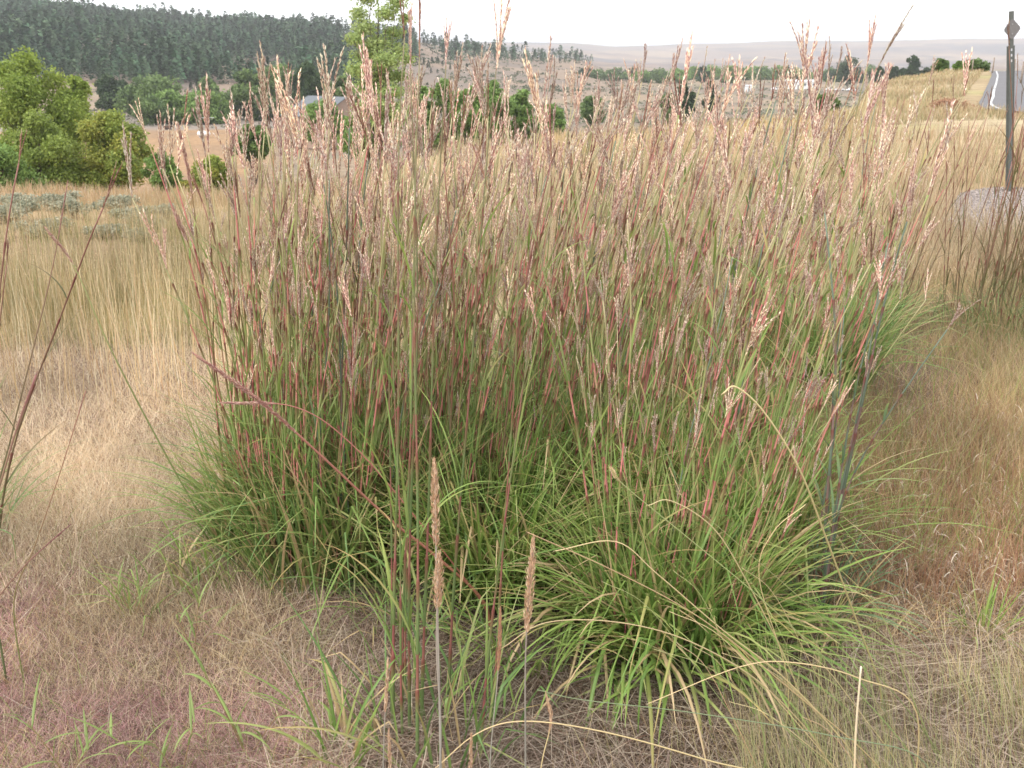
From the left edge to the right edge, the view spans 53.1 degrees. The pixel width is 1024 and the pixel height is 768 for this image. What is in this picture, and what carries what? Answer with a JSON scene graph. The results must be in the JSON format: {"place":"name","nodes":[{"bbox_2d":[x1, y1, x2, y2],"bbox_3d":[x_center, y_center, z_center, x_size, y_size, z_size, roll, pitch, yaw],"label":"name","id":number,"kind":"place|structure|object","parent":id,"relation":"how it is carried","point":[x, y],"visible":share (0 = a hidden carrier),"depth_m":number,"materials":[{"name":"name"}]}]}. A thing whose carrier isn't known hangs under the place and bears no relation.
{"place":"outdoors","nodes":[
{"label":"outdoors","id":0,"kind":"place"},
{"bbox_2d":[0,177,306,208],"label":"rusty grass","id":1,"kind":"structure","parent":0,"point":[94,195],"depth_m":15.76,"materials":[{"name":"beige plant"}]},
{"bbox_2d":[0,177,410,416],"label":"tan grass","id":2,"kind":"structure","parent":0,"point":[130,269],"depth_m":6.99,"materials":[{"name":"beige plant"}]},
{"bbox_2d":[0,32,1023,767],"bbox_3d":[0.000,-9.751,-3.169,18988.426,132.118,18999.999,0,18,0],"label":"ground","id":3,"kind":"structure","parent":0,"point":[900,52],"depth_m":5.24,"materials":[{"name":"soil"}]},
{"bbox_2d":[0,199,42,222],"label":"sagebrush","id":4,"kind":"object","parent":3,"relation":"on","point":[21,208],"visible":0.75,"depth_m":12.18,"materials":[{"name":"grey plant"}]},
{"bbox_2d":[0,142,47,192],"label":"bushy tree","id":5,"kind":"object","parent":3,"relation":"on","point":[8,163],"visible":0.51,"depth_m":59.10,"materials":[{"name":"green plant"}]},
{"bbox_2d":[0,181,67,682],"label":"leaning stalk","id":6,"kind":"object","parent":3,"relation":"on","point":[2,657],"visible":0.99,"depth_m":2.51,"materials":[{"name":"brown plant"}]},
{"bbox_2d":[8,106,82,193],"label":"cottonwood tree","id":7,"kind":"object","parent":3,"relation":"on","point":[52,143],"visible":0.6,"depth_m":61.94,"materials":[{"name":"green plant"}]},
{"bbox_2d":[0,45,91,167],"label":"cottonwood tree","id":8,"kind":"object","parent":3,"relation":"on","point":[25,89],"visible":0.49,"depth_m":68.42,"materials":[{"name":"green plant"}]},
{"bbox_2d":[13,388,86,682],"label":"leaning stalk","id":9,"kind":"object","parent":3,"relation":"on","point":[34,547],"visible":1,"depth_m":2.67,"materials":[{"name":"brown plant"}]},
{"bbox_2d":[2,671,119,767],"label":"weed","id":10,"kind":"object","parent":3,"relation":"on","point":[86,733],"visible":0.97,"depth_m":2.38,"materials":[{"name":"green plant"}]},
{"bbox_2d":[0,130,122,564],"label":"bluestem clump","id":11,"kind":"object","parent":3,"relation":"on","point":[4,491],"visible":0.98,"depth_m":3.43,"materials":[{"name":"brown plant"}]},
{"bbox_2d":[48,74,93,161],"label":"cottonwood tree","id":12,"kind":"object","parent":3,"relation":"on","point":[79,86],"visible":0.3,"depth_m":72.87,"materials":[{"name":"green plant"}]},
{"bbox_2d":[46,196,102,219],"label":"sagebrush","id":13,"kind":"object","parent":3,"relation":"on","point":[75,206],"visible":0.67,"depth_m":12.44,"materials":[{"name":"grey plant"}]},
{"bbox_2d":[57,108,154,193],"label":"cottonwood tree","id":14,"kind":"object","parent":3,"relation":"on","point":[104,154],"visible":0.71,"depth_m":63.34,"materials":[{"name":"green plant"}]},
{"bbox_2d":[94,73,127,111],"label":"valley tree","id":15,"kind":"object","parent":3,"relation":"on","point":[106,84],"visible":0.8,"depth_m":314.99,"materials":[{"name":"green plant"}]},
{"bbox_2d":[67,552,174,635],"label":"grass tuft","id":16,"kind":"object","parent":3,"relation":"on","point":[128,601],"visible":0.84,"depth_m":3.10,"materials":[{"name":"green plant"}]},
{"bbox_2d":[68,682,203,767],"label":"weed","id":17,"kind":"object","parent":3,"relation":"on","point":[191,713],"visible":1,"depth_m":2.35,"materials":[{"name":"green plant"}]},
{"bbox_2d":[94,552,178,618],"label":"weed","id":18,"kind":"object","parent":3,"relation":"on","point":[143,593],"visible":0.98,"depth_m":3.07,"materials":[{"name":"green plant"}]},
{"bbox_2d":[44,226,238,574],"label":"leaning stalk","id":19,"kind":"object","parent":3,"relation":"on","point":[69,259],"visible":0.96,"depth_m":2.98,"materials":[{"name":"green plant"}]},
{"bbox_2d":[110,72,186,116],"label":"valley tree","id":20,"kind":"object","parent":3,"relation":"on","point":[131,94],"visible":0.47,"depth_m":300.47,"materials":[{"name":"green plant"}]},
{"bbox_2d":[132,94,170,125],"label":"valley tree","id":21,"kind":"object","parent":3,"relation":"on","point":[150,109],"visible":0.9,"depth_m":268.56,"materials":[{"name":"green plant"}]},
{"bbox_2d":[140,150,183,195],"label":"bushy tree","id":22,"kind":"object","parent":3,"relation":"on","point":[151,165],"visible":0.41,"depth_m":60.61,"materials":[{"name":"green plant"}]},
{"bbox_2d":[0,278,335,632],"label":"beige grass","id":23,"kind":"structure","parent":3,"relation":"on","point":[84,497],"depth_m":4.09,"materials":[{"name":"beige plant"}]},
{"bbox_2d":[152,88,186,123],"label":"valley tree","id":24,"kind":"object","parent":3,"relation":"on","point":[172,99],"visible":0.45,"depth_m":273.11,"materials":[{"name":"green plant"}]},
{"bbox_2d":[136,507,262,598],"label":"grass tuft","id":25,"kind":"object","parent":3,"relation":"on","point":[198,569],"visible":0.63,"depth_m":3.25,"materials":[{"name":"green plant"}]},
{"bbox_2d":[178,89,230,123],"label":"valley tree","id":26,"kind":"object","parent":3,"relation":"on","point":[216,108],"visible":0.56,"depth_m":273.43,"materials":[{"name":"green plant"}]},
{"bbox_2d":[177,122,231,529],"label":"leaning stalk","id":27,"kind":"object","parent":3,"relation":"on","point":[185,161],"visible":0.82,"depth_m":3.11,"materials":[{"name":"brown plant"}]},
{"bbox_2d":[171,574,242,657],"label":"weed","id":28,"kind":"object","parent":3,"relation":"on","point":[185,611],"visible":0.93,"depth_m":2.88,"materials":[{"name":"green plant"}]},
{"bbox_2d":[0,0,418,84],"bbox_3d":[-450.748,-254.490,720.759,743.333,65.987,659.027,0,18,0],"label":"forest","id":29,"kind":"object","parent":3,"relation":"on","point":[53,32],"visible":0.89,"depth_m":620.17,"materials":[{"name":"green plant"}]},
{"bbox_2d":[171,205,247,520],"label":"leaning stalk","id":30,"kind":"object","parent":3,"relation":"on","point":[182,230],"visible":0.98,"depth_m":3.06,"materials":[{"name":"brown plant"}]},
{"bbox_2d":[0,437,428,767],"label":"mauve grass","id":31,"kind":"structure","parent":3,"relation":"on","point":[20,735],"depth_m":2.79,"materials":[{"name":"beige plant"}]},
{"bbox_2d":[190,154,239,194],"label":"bushy tree","id":32,"kind":"object","parent":3,"relation":"on","point":[218,166],"visible":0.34,"depth_m":58.63,"materials":[{"name":"green plant"}]},
{"bbox_2d":[77,55,386,590],"bbox_3d":[-0.842,-0.201,3.227,0.996,1.598,1.025,9,20,25],"label":"bluestem clump","id":33,"kind":"object","parent":3,"relation":"on","point":[233,138],"visible":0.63,"depth_m":3.17,"materials":[{"name":"green plant"}]},
{"bbox_2d":[216,68,260,119],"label":"valley tree","id":34,"kind":"object","parent":3,"relation":"on","point":[239,88],"visible":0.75,"depth_m":286.74,"materials":[{"name":"green plant"}]},
{"bbox_2d":[174,629,313,757],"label":"weed","id":35,"kind":"object","parent":3,"relation":"on","point":[229,718],"visible":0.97,"depth_m":2.40,"materials":[{"name":"green plant"}]},
{"bbox_2d":[231,123,270,187],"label":"valley tree","id":36,"kind":"object","parent":3,"relation":"on","point":[252,147],"visible":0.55,"depth_m":106.79,"materials":[{"name":"green plant"}]},
{"bbox_2d":[108,22,418,86],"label":"grove","id":37,"kind":"object","parent":3,"relation":"on","point":[201,63],"visible":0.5,"depth_m":484.60,"materials":[{"name":"green plant"}]},
{"bbox_2d":[124,70,408,497],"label":"bluestem clump","id":38,"kind":"object","parent":3,"relation":"on","point":[276,136],"visible":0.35,"depth_m":3.60,"materials":[{"name":"beige plant"}]},
{"bbox_2d":[244,63,294,120],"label":"valley tree","id":39,"kind":"object","parent":3,"relation":"on","point":[255,91],"visible":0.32,"depth_m":285.91,"materials":[{"name":"green plant"}]},
{"bbox_2d":[288,59,323,104],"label":"valley tree","id":40,"kind":"object","parent":3,"relation":"on","point":[310,79],"visible":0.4,"depth_m":276.13,"materials":[{"name":"green plant"}]},
{"bbox_2d":[73,32,544,633],"bbox_3d":[-0.577,-0.180,3.064,1.417,1.665,1.352,0,18,0],"label":"bluestem clump","id":41,"kind":"object","parent":3,"relation":"on","point":[303,562],"visible":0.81,"depth_m":3.00,"materials":[{"name":"green plant"}]},
{"bbox_2d":[280,95,354,148],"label":"barn","id":42,"kind":"structure","parent":3,"relation":"on","point":[341,103],"depth_m":205.27,"materials":[{"name":"grey wood"}]},
{"bbox_2d":[203,630,435,767],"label":"grass tuft","id":43,"kind":"object","parent":3,"relation":"on","point":[332,717],"visible":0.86,"depth_m":2.45,"materials":[{"name":"green plant"}]},
{"bbox_2d":[191,60,452,470],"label":"bluestem clump","id":44,"kind":"object","parent":3,"relation":"on","point":[408,169],"visible":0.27,"depth_m":3.74,"materials":[{"name":"beige plant"}]},
{"bbox_2d":[298,98,348,159],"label":"valley tree","id":45,"kind":"object","parent":3,"relation":"on","point":[311,108],"visible":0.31,"depth_m":154.02,"materials":[{"name":"green plant"}]},
{"bbox_2d":[191,352,490,631],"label":"bent stalk","id":46,"kind":"object","parent":3,"relation":"on","point":[279,417],"visible":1,"depth_m":2.54,"materials":[{"name":"red plant"}]},
{"bbox_2d":[219,401,485,610],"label":"bent stalk","id":47,"kind":"object","parent":3,"relation":"on","point":[246,403],"visible":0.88,"depth_m":2.77,"materials":[{"name":"red plant"}]},
{"bbox_2d":[138,46,596,654],"bbox_3d":[-0.413,-0.153,3.052,1.421,1.630,1.274,0,18,0],"label":"bluestem clump","id":48,"kind":"object","parent":3,"relation":"on","point":[390,258],"visible":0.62,"depth_m":3.03,"materials":[{"name":"green plant"}]},
{"bbox_2d":[336,100,406,178],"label":"valley tree","id":49,"kind":"object","parent":3,"relation":"on","point":[345,146],"visible":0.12,"depth_m":67.11,"materials":[{"name":"green plant"}]},
{"bbox_2d":[342,0,417,169],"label":"cottonwood tree","id":50,"kind":"object","parent":3,"relation":"on","point":[375,44],"visible":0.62,"depth_m":58.62,"materials":[{"name":"green plant"}]},
{"bbox_2d":[258,487,542,684],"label":"grass tuft","id":51,"kind":"object","parent":3,"relation":"on","point":[384,582],"visible":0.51,"depth_m":2.98,"materials":[{"name":"green plant"}]},
{"bbox_2d":[191,36,623,93],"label":"brush","id":52,"kind":"object","parent":3,"relation":"on","point":[514,75],"visible":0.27,"depth_m":573.84,"materials":[{"name":"green plant"}]},
{"bbox_2d":[257,0,584,767],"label":"bluestem clump","id":53,"kind":"object","parent":3,"relation":"on","point":[405,620],"visible":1,"depth_m":2.39,"materials":[{"name":"green plant"}]},
{"bbox_2d":[308,42,557,461],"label":"bluestem clump","id":54,"kind":"object","parent":3,"relation":"on","point":[468,109],"visible":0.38,"depth_m":3.80,"materials":[{"name":"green plant"}]},
{"bbox_2d":[430,456,441,767],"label":"seed stalk","id":55,"kind":"object","parent":3,"relation":"on","point":[434,479],"visible":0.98,"depth_m":1.80,"materials":[{"name":"beige plant"}]},
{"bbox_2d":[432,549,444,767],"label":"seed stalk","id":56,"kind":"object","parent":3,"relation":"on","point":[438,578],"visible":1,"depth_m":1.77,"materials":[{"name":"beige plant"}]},
{"bbox_2d":[422,78,471,153],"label":"valley tree","id":57,"kind":"object","parent":3,"relation":"on","point":[437,93],"visible":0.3,"depth_m":113.16,"materials":[{"name":"green plant"}]},
{"bbox_2d":[258,36,645,607],"bbox_3d":[-0.167,-0.194,3.136,1.402,1.666,1.496,0,18,0],"label":"bluestem clump","id":58,"kind":"object","parent":3,"relation":"on","point":[480,398],"visible":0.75,"depth_m":3.11,"materials":[{"name":"green plant"}]},
{"bbox_2d":[279,404,660,640],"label":"grass tuft","id":59,"kind":"object","parent":3,"relation":"on","point":[446,544],"visible":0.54,"depth_m":3.00,"materials":[{"name":"green plant"}]},
{"bbox_2d":[450,83,498,144],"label":"valley tree","id":60,"kind":"object","parent":3,"relation":"on","point":[476,107],"visible":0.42,"depth_m":111.54,"materials":[{"name":"green plant"}]},
{"bbox_2d":[484,79,514,145],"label":"valley tree","id":61,"kind":"object","parent":3,"relation":"on","point":[497,91],"visible":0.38,"depth_m":115.09,"materials":[{"name":"green plant"}]},
{"bbox_2d":[420,29,593,63],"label":"woodland","id":62,"kind":"object","parent":3,"relation":"on","point":[470,47],"visible":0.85,"depth_m":820.66,"materials":[{"name":"plant"}]},
{"bbox_2d":[0,286,1023,767],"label":"thatch","id":63,"kind":"object","parent":3,"relation":"on","point":[536,750],"visible":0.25,"depth_m":2.64,"materials":[{"name":"beige plant"}]},
{"bbox_2d":[507,89,539,140],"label":"valley tree","id":64,"kind":"object","parent":3,"relation":"on","point":[520,106],"visible":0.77,"depth_m":120.19,"materials":[{"name":"green plant"}]},
{"bbox_2d":[394,59,656,448],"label":"bluestem clump","id":65,"kind":"object","parent":3,"relation":"on","point":[546,208],"visible":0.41,"depth_m":3.91,"materials":[{"name":"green plant"}]},
{"bbox_2d":[523,533,535,767],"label":"seed stalk","id":66,"kind":"object","parent":3,"relation":"on","point":[530,571],"visible":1,"depth_m":1.83,"materials":[{"name":"beige plant"}]},
{"bbox_2d":[381,517,683,736],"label":"grass tuft","id":67,"kind":"object","parent":3,"relation":"on","point":[539,662],"visible":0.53,"depth_m":2.73,"materials":[{"name":"green plant"}]},
{"bbox_2d":[370,70,724,565],"bbox_3d":[0.118,-0.184,3.263,1.289,1.571,1.280,-13,22,-35],"label":"bluestem clump","id":68,"kind":"object","parent":3,"relation":"on","point":[575,380],"visible":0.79,"depth_m":3.23,"materials":[{"name":"green plant"}]},
{"bbox_2d":[532,103,566,137],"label":"valley tree","id":69,"kind":"object","parent":3,"relation":"on","point":[560,122],"visible":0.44,"depth_m":129.69,"materials":[{"name":"green plant"}]},
{"bbox_2d":[441,55,678,383],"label":"bluestem clump","id":70,"kind":"object","parent":3,"relation":"on","point":[598,121],"visible":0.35,"depth_m":4.68,"materials":[{"name":"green plant"}]},
{"bbox_2d":[435,721,741,767],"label":"arching straw","id":71,"kind":"object","parent":3,"relation":"on","point":[598,731],"visible":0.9,"depth_m":1.95,"materials":[{"name":"beige plant"}]},
{"bbox_2d":[456,60,728,455],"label":"bluestem clump","id":72,"kind":"object","parent":3,"relation":"on","point":[655,103],"visible":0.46,"depth_m":3.92,"materials":[{"name":"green plant"}]},
{"bbox_2d":[580,95,606,130],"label":"valley tree","id":73,"kind":"object","parent":3,"relation":"on","point":[587,106],"visible":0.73,"depth_m":192.07,"materials":[{"name":"green plant"}]},
{"bbox_2d":[189,119,1023,439],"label":"meadow grass","id":74,"kind":"structure","parent":3,"relation":"on","point":[983,179],"depth_m":10.42,"materials":[{"name":"beige plant"}]},
{"bbox_2d":[396,53,863,158],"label":"plain brush","id":75,"kind":"object","parent":3,"relation":"on","point":[744,109],"visible":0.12,"depth_m":427.06,"materials":[{"name":"green plant"}]},
{"bbox_2d":[419,29,847,587],"bbox_3d":[0.399,-0.222,3.189,1.383,1.672,1.320,0,18,0],"label":"bluestem clump","id":76,"kind":"object","parent":3,"relation":"on","point":[651,358],"visible":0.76,"depth_m":3.15,"materials":[{"name":"green plant"}]},
{"bbox_2d":[524,36,764,393],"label":"bluestem clump","id":77,"kind":"object","parent":3,"relation":"on","point":[674,67],"visible":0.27,"depth_m":4.76,"materials":[{"name":"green plant"}]},
{"bbox_2d":[501,619,830,767],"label":"arching straw","id":78,"kind":"object","parent":3,"relation":"on","point":[697,645],"visible":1,"depth_m":2.06,"materials":[{"name":"beige plant"}]},
{"bbox_2d":[413,48,954,767],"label":"bluestem clump","id":79,"kind":"object","parent":3,"relation":"on","point":[709,578],"visible":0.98,"depth_m":2.71,"materials":[{"name":"green plant"}]},
{"bbox_2d":[552,25,846,472],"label":"bluestem clump","id":80,"kind":"object","parent":3,"relation":"on","point":[705,252],"visible":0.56,"depth_m":3.89,"materials":[{"name":"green plant"}]},
{"bbox_2d":[528,532,878,767],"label":"arching straw","id":81,"kind":"object","parent":3,"relation":"on","point":[725,636],"visible":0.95,"depth_m":2.09,"materials":[{"name":"beige plant"}]},
{"bbox_2d":[555,540,859,765],"bbox_3d":[0.434,0.626,2.177,0.712,0.682,0.021,-2,18,-5],"label":"arching straw","id":82,"kind":"object","parent":3,"relation":"on","point":[721,629],"visible":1,"depth_m":2.14,"materials":[{"name":"beige plant"}]},
{"bbox_2d":[537,689,927,767],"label":"arching straw","id":83,"kind":"object","parent":3,"relation":"on","point":[743,720],"visible":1,"depth_m":2.06,"materials":[{"name":"beige plant"}]},
{"bbox_2d":[649,499,823,756],"bbox_3d":[0.515,0.579,2.290,0.461,0.701,0.009,0,18,0],"label":"arching straw","id":84,"kind":"object","parent":3,"relation":"on","point":[758,604],"visible":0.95,"depth_m":2.26,"materials":[{"name":"beige plant"}]},
{"bbox_2d":[604,19,917,476],"bbox_3d":[0.907,-0.467,3.872,1.347,1.718,1.325,0,18,0],"label":"bluestem clump","id":85,"kind":"object","parent":3,"relation":"on","point":[787,261],"visible":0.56,"depth_m":3.85,"materials":[{"name":"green plant"}]},
{"bbox_2d":[609,466,914,765],"bbox_3d":[0.558,0.542,2.206,0.735,0.824,0.020,-1,18,-4],"label":"arching straw","id":86,"kind":"object","parent":3,"relation":"on","point":[613,471],"visible":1,"depth_m":2.18,"materials":[{"name":"beige plant"}]},
{"bbox_2d":[611,4,914,397],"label":"bluestem clump","id":87,"kind":"object","parent":3,"relation":"on","point":[820,58],"visible":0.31,"depth_m":4.60,"materials":[{"name":"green plant"}]},
{"bbox_2d":[526,62,1011,654],"bbox_3d":[0.723,-0.144,3.094,1.330,1.587,1.305,-8,20,-23],"label":"bluestem clump","id":88,"kind":"object","parent":3,"relation":"on","point":[802,520],"visible":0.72,"depth_m":3.05,"materials":[{"name":"green plant"}]},
{"bbox_2d":[530,68,1023,152],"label":"hill grass","id":89,"kind":"structure","parent":3,"relation":"on","point":[893,93],"depth_m":31.67,"materials":[{"name":"beige plant"}]},
{"bbox_2d":[648,661,919,767],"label":"arching straw","id":90,"kind":"object","parent":3,"relation":"on","point":[830,669],"visible":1,"depth_m":2.09,"materials":[{"name":"beige plant"}]},
{"bbox_2d":[721,385,881,708],"bbox_3d":[0.686,0.433,2.310,0.574,0.967,0.048,-9,20,-25],"label":"arching straw","id":91,"kind":"object","parent":3,"relation":"on","point":[769,419],"visible":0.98,"depth_m":2.24,"materials":[{"name":"beige plant"}]},
{"bbox_2d":[666,13,982,420],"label":"bluestem clump","id":92,"kind":"object","parent":3,"relation":"on","point":[858,339],"visible":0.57,"depth_m":4.70,"materials":[{"name":"green plant"}]},
{"bbox_2d":[722,571,928,707],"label":"grass tuft","id":93,"kind":"object","parent":3,"relation":"on","point":[831,643],"visible":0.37,"depth_m":2.84,"materials":[{"name":"green plant"}]},
{"bbox_2d":[833,55,862,87],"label":"tree","id":94,"kind":"object","parent":3,"relation":"on","point":[843,68],"visible":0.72,"depth_m":535.28,"materials":[{"name":"green plant"}]},
{"bbox_2d":[683,229,1023,649],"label":"golden grass","id":95,"kind":"structure","parent":3,"relation":"on","point":[1014,390],"depth_m":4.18,"materials":[{"name":"beige plant"}]},
{"bbox_2d":[751,178,978,651],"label":"bluestem clump","id":96,"kind":"object","parent":3,"relation":"on","point":[825,567],"visible":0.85,"depth_m":2.92,"materials":[{"name":"green plant"}]},
{"bbox_2d":[777,55,992,352],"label":"bluestem clump","id":97,"kind":"object","parent":3,"relation":"on","point":[896,203],"visible":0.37,"depth_m":5.67,"materials":[{"name":"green plant"}]},
{"bbox_2d":[824,88,1007,331],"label":"bluestem clump","id":98,"kind":"object","parent":3,"relation":"on","point":[918,260],"visible":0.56,"depth_m":6.12,"materials":[{"name":"beige plant"}]},
{"bbox_2d":[895,18,1023,345],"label":"bluestem clump","id":99,"kind":"object","parent":3,"relation":"on","point":[1006,234],"visible":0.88,"depth_m":6.07,"materials":[{"name":"beige plant"}]},
{"bbox_2d":[921,555,1023,653],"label":"grass tuft","id":100,"kind":"object","parent":3,"relation":"on","point":[985,610],"visible":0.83,"depth_m":2.94,"materials":[{"name":"green plant"}]},
{"bbox_2d":[1004,11,1019,190],"bbox_3d":[5.552,-2.911,11.401,0.164,2.355,0.052,-5,17,8],"label":"signpost","id":101,"kind":"object","parent":3,"relation":"on","point":[1014,28],"visible":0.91,"depth_m":11.30,"materials":[{"name":"metal"}]},
{"bbox_2d":[51,0,1023,45],"label":"sky","id":102,"kind":"structure","parent":0,"point":[594,22],"materials":[{"name":"white"}]},
{"bbox_2d":[511,602,1023,767],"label":"wiry grass","id":103,"kind":"structure","parent":0,"point":[849,760],"depth_m":2.44,"materials":[{"name":"beige plant"}]},
{"bbox_2d":[942,186,1023,235],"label":"rock","id":104,"kind":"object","parent":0,"point":[974,196],"depth_m":10.81,"materials":[{"name":"stone"}]},
{"bbox_2d":[979,71,1023,111],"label":"road","id":105,"kind":"structure","parent":0,"point":[1000,94],"depth_m":46.52,"materials":[{"name":"grey asphalt"}]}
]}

